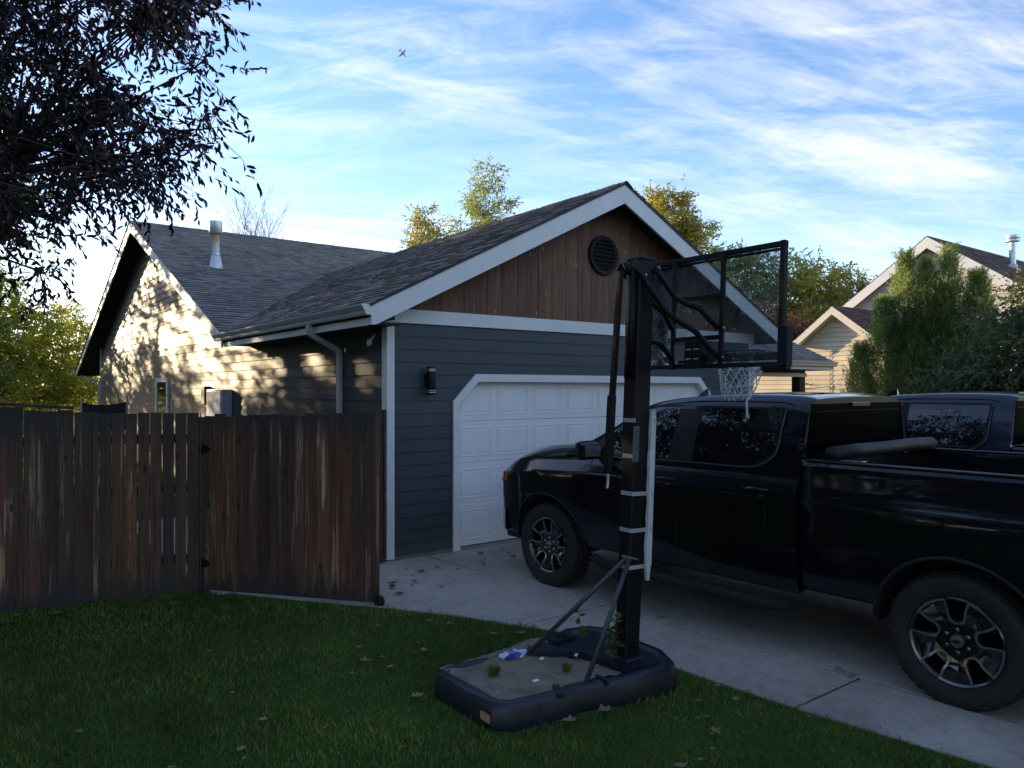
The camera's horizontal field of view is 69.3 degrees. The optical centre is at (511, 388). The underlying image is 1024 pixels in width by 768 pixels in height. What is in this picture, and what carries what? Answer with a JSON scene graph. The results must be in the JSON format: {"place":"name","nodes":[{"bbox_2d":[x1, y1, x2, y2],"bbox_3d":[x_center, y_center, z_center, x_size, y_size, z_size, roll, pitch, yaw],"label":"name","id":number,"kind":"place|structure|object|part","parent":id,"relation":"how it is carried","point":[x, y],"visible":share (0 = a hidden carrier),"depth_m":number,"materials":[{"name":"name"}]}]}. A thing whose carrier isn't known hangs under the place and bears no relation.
{"place":"outdoors","nodes":[
{"label":"outdoors","id":0,"kind":"place"},
{"bbox_2d":[80,395,127,430],"bbox_3d":[-8.076,1.090,14.695,0.039,1.920,0.892,0,0,40],"label":"garden net","id":1,"kind":"object","parent":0,"point":[109,409],"visible":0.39,"depth_m":14.71,"materials":[{"name":"fabric"}]},
{"bbox_2d":[137,517,186,572],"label":"side path","id":2,"kind":"structure","parent":0,"point":[174,537],"depth_m":10.25,"materials":[{"name":"concrete"}]},
{"bbox_2d":[0,393,999,767],"bbox_3d":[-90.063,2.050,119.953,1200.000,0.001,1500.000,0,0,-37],"label":"lawn","id":3,"kind":"structure","parent":0,"point":[524,739],"depth_m":4.72,"materials":[{"name":"green plant"}]},
{"bbox_2d":[0,311,19,359],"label":"hedge shrub","id":4,"kind":"object","parent":3,"relation":"on","point":[3,354],"visible":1,"depth_m":18.35,"materials":[{"name":"green plant"}]},
{"bbox_2d":[0,266,27,406],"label":"yard tree","id":5,"kind":"object","parent":3,"relation":"on","point":[3,376],"visible":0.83,"depth_m":27.83,"materials":[{"name":"green plant"}]},
{"bbox_2d":[0,94,51,262],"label":"yard tree","id":6,"kind":"object","parent":3,"relation":"on","point":[19,195],"visible":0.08,"depth_m":21.11,"materials":[{"name":"green plant"}]},
{"bbox_2d":[0,246,57,358],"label":"leafy tree","id":7,"kind":"object","parent":3,"relation":"on","point":[5,271],"visible":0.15,"depth_m":36.01,"materials":[{"name":"green plant"}]},
{"bbox_2d":[0,276,99,434],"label":"leafy tree","id":8,"kind":"object","parent":3,"relation":"on","point":[27,371],"visible":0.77,"depth_m":32.44,"materials":[{"name":"green plant"}]},
{"bbox_2d":[26,295,99,404],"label":"leafy tree","id":9,"kind":"object","parent":3,"relation":"on","point":[79,322],"visible":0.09,"depth_m":42.29,"materials":[{"name":"green plant"}]},
{"bbox_2d":[0,0,267,323],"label":"purple leaf tree","id":10,"kind":"object","parent":3,"relation":"on","point":[22,151],"visible":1,"depth_m":5.88,"materials":[{"name":"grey plant"}]},
{"bbox_2d":[0,402,384,610],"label":"fence","id":11,"kind":"object","parent":3,"relation":"on","point":[283,505],"visible":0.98,"depth_m":7.13,"materials":[{"name":"brown wood"}]},
{"bbox_2d":[210,168,290,237],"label":"bare tree","id":12,"kind":"object","parent":3,"relation":"on","point":[255,226],"visible":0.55,"depth_m":41.91,"materials":[{"name":"brown plant"}]},
{"bbox_2d":[409,692,423,696],"bbox_3d":[-0.627,2.005,4.843,0.084,0.017,0.088,0,0,14],"label":"fallen leaf","id":13,"kind":"object","parent":3,"relation":"on","point":[417,694],"visible":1,"depth_m":4.86,"materials":[{"name":"brown plant"}]},
{"bbox_2d":[399,200,457,250],"bbox_3d":[-4.407,-3.840,37.815,3.513,11.781,3.052,0,0,-37],"label":"aspen tree","id":14,"kind":"object","parent":3,"relation":"on","point":[423,237],"visible":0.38,"depth_m":37.72,"materials":[{"name":"green plant"}]},
{"bbox_2d":[73,181,838,560],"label":"house","id":15,"kind":"structure","parent":3,"relation":"on","point":[453,355],"depth_m":10.57,"materials":[{"name":"grey wood"}]},
{"bbox_2d":[155,378,168,426],"bbox_3d":[-8.574,0.350,18.147,0.038,1.200,1.320,0,0,-37],"label":"side window","id":16,"kind":"structure","parent":15,"relation":"in","point":[161,384],"depth_m":18.08,"materials":[{"name":"white glass"}]},
{"bbox_2d":[460,459,516,504],"bbox_3d":[1.223,1.220,10.878,4.941,0.526,0.046,0,0,-37],"label":"door section","id":17,"kind":"structure","parent":15,"relation":"in","point":[482,481],"depth_m":9.64,"materials":[{"name":"white paint"}]},
{"bbox_2d":[460,500,517,545],"bbox_3d":[1.223,1.752,10.878,4.941,0.526,0.046,0,0,-37],"label":"door section","id":18,"kind":"structure","parent":15,"relation":"in","point":[481,522],"depth_m":9.64,"materials":[{"name":"white paint"}]},
{"bbox_2d":[460,416,622,462],"bbox_3d":[1.223,0.688,10.878,4.941,0.526,0.046,0,0,-37],"label":"door section","id":19,"kind":"structure","parent":15,"relation":"in","point":[491,440],"depth_m":10.01,"materials":[{"name":"white paint"}]},
{"bbox_2d":[460,382,699,420],"bbox_3d":[1.223,0.156,10.878,4.941,0.526,0.046,0,0,-37],"label":"door section","id":20,"kind":"structure","parent":15,"relation":"in","point":[487,400],"depth_m":10.31,"materials":[{"name":"white paint"}]},
{"bbox_2d":[441,152,523,420],"bbox_3d":[-1.436,-5.296,40.114,5.705,14.694,3.566,0,0,-37],"label":"aspen tree","id":21,"kind":"object","parent":3,"relation":"on","point":[473,206],"visible":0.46,"depth_m":39.88,"materials":[{"name":"green plant"}]},
{"bbox_2d":[560,714,576,720],"bbox_3d":[0.346,2.003,4.482,0.106,0.019,0.068,0,0,-44],"label":"fallen leaf","id":22,"kind":"object","parent":3,"relation":"on","point":[570,718],"visible":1,"depth_m":4.50,"materials":[{"name":"brown plant"}]},
{"bbox_2d":[597,704,610,712],"bbox_3d":[0.578,2.002,4.623,0.080,0.023,0.131,0,0,17],"label":"fallen leaf","id":23,"kind":"object","parent":3,"relation":"on","point":[603,708],"visible":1,"depth_m":4.65,"materials":[{"name":"brown plant"}]},
{"bbox_2d":[434,239,792,731],"bbox_3d":[0.771,0.529,5.291,2.676,3.041,1.338,0,0,-14],"label":"basketball hoop","id":24,"kind":"object","parent":3,"relation":"on","point":[513,697],"visible":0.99,"depth_m":5.17,"materials":[{"name":"black plastic"}]},
{"bbox_2d":[484,660,501,677],"bbox_3d":[-0.123,1.850,4.886,0.123,0.119,0.128,0,0,-37],"label":"grass tuft","id":25,"kind":"object","parent":24,"relation":"on","point":[494,671],"visible":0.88,"depth_m":4.87,"materials":[{"name":"green plant"}]},
{"bbox_2d":[498,648,527,659],"bbox_3d":[0.004,1.878,5.261,0.262,0.055,0.152,0,0,-37],"label":"crumpled wrapper","id":26,"kind":"object","parent":24,"relation":"on","point":[511,654],"visible":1,"depth_m":5.22,"materials":[{"name":"blue plastic"}]},
{"bbox_2d":[561,661,571,672],"bbox_3d":[0.364,1.875,5.011,0.091,0.070,0.094,0,0,-37],"label":"grass tuft","id":27,"kind":"object","parent":24,"relation":"on","point":[567,667],"visible":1,"depth_m":5.00,"materials":[{"name":"green plant"}]},
{"bbox_2d":[571,608,586,644],"bbox_3d":[0.509,1.722,5.440,0.147,0.337,0.123,0,0,-37],"label":"weed","id":28,"kind":"object","parent":24,"relation":"on","point":[576,632],"visible":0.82,"depth_m":5.44,"materials":[{"name":"green plant"}]},
{"bbox_2d":[603,612,625,658],"bbox_3d":[0.715,1.713,5.147,0.197,0.358,0.193,0,0,-37],"label":"weed","id":29,"kind":"object","parent":24,"relation":"on","point":[612,644],"visible":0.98,"depth_m":5.13,"materials":[{"name":"green plant"}]},
{"bbox_2d":[671,762,686,766],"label":"fallen leaf","id":30,"kind":"object","parent":3,"relation":"on","point":[680,764],"visible":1,"depth_m":3.96,"materials":[{"name":"brown plant"}]},
{"bbox_2d":[635,173,746,281],"bbox_3d":[9.085,-4.287,38.236,6.494,12.676,4.479,0,0,-25],"label":"cottonwood tree","id":31,"kind":"object","parent":3,"relation":"on","point":[694,234],"visible":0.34,"depth_m":37.21,"materials":[{"name":"green plant"}]},
{"bbox_2d":[711,726,720,735],"bbox_3d":[1.204,2.006,4.351,0.071,0.025,0.095,0,0,-37],"label":"fallen leaf","id":32,"kind":"object","parent":3,"relation":"on","point":[715,729],"visible":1,"depth_m":4.37,"materials":[{"name":"brown plant"}]},
{"bbox_2d":[705,238,825,322],"bbox_3d":[11.212,-2.599,36.181,6.899,9.301,6.315,0,0,-37],"label":"cottonwood tree","id":33,"kind":"object","parent":3,"relation":"on","point":[754,285],"visible":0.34,"depth_m":35.32,"materials":[{"name":"green plant"}]},
{"bbox_2d":[754,297,810,339],"bbox_3d":[10.910,-0.865,30.334,5.566,5.834,4.512,0,0,-1],"label":"plum tree","id":34,"kind":"object","parent":3,"relation":"on","point":[797,331],"visible":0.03,"depth_m":30.05,"materials":[{"name":"green plant"}]},
{"bbox_2d":[768,246,877,386],"bbox_3d":[14.172,-2.229,34.492,5.628,8.559,5.154,0,0,-7],"label":"cottonwood tree","id":35,"kind":"object","parent":3,"relation":"on","point":[812,301],"visible":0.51,"depth_m":33.36,"materials":[{"name":"green plant"}]},
{"bbox_2d":[838,239,1010,395],"bbox_3d":[9.018,-0.487,16.218,3.776,5.514,2.394,0,0,34],"label":"juniper tree","id":36,"kind":"object","parent":3,"relation":"on","point":[904,343],"visible":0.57,"depth_m":16.02,"materials":[{"name":"green plant"}]},
{"bbox_2d":[894,281,1023,394],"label":"dark shrub","id":37,"kind":"object","parent":3,"relation":"on","point":[998,375],"visible":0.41,"depth_m":12.85,"materials":[{"name":"green plant"}]},
{"bbox_2d":[991,265,1023,317],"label":"crabapple tree","id":38,"kind":"object","parent":3,"relation":"on","point":[1017,273],"visible":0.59,"depth_m":13.86,"materials":[{"name":"green plant"}]},
{"bbox_2d":[0,0,1023,385],"label":"sky","id":39,"kind":"structure","parent":0,"point":[861,132],"materials":[{"name":"blue"}]},
{"bbox_2d":[209,541,1023,767],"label":"driveway","id":40,"kind":"structure","parent":0,"point":[840,635],"depth_m":6.18,"materials":[{"name":"concrete"}]},
{"bbox_2d":[372,410,385,562],"bbox_3d":[-1.551,1.140,8.643,0.138,1.780,0.105,0,0,-37],"label":"gate post","id":41,"kind":"object","parent":40,"relation":"on","point":[382,484],"visible":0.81,"depth_m":8.62,"materials":[{"name":"brown wood"}]},
{"bbox_2d":[502,389,1023,711],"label":"pickup truck","id":42,"kind":"object","parent":40,"relation":"on","point":[917,542],"visible":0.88,"depth_m":5.69,"materials":[{"name":"black paint"}]},
{"bbox_3d":[1.199,0.392,6.843,0.152,0.453,0.784,0,0,-40],"label":"front side window","id":43,"kind":"part","parent":42,"relation":"part of","materials":[{"name":"black glass"}]},
{"bbox_3d":[1.838,0.392,6.078,0.149,0.453,0.768,0,0,-40],"label":"rear side window","id":44,"kind":"part","parent":42,"relation":"part of","materials":[{"name":"black glass"}]},
{"bbox_2d":[886,389,1023,452],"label":"pickup truck","id":45,"kind":"object","parent":40,"relation":"on","point":[983,420],"visible":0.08,"depth_m":7.40,"materials":[{"name":"black metal"}]},
{"bbox_3d":[4.401,0.392,7.533,0.149,0.453,0.768,0,0,-37],"label":"rear side window","id":46,"kind":"part","parent":45,"relation":"part of","materials":[{"name":"black glass"}]},
{"bbox_2d":[753,234,1023,394],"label":"neighbour house","id":47,"kind":"structure","parent":0,"point":[830,332],"depth_m":21.27,"materials":[{"name":"beige wood"}]}
]}

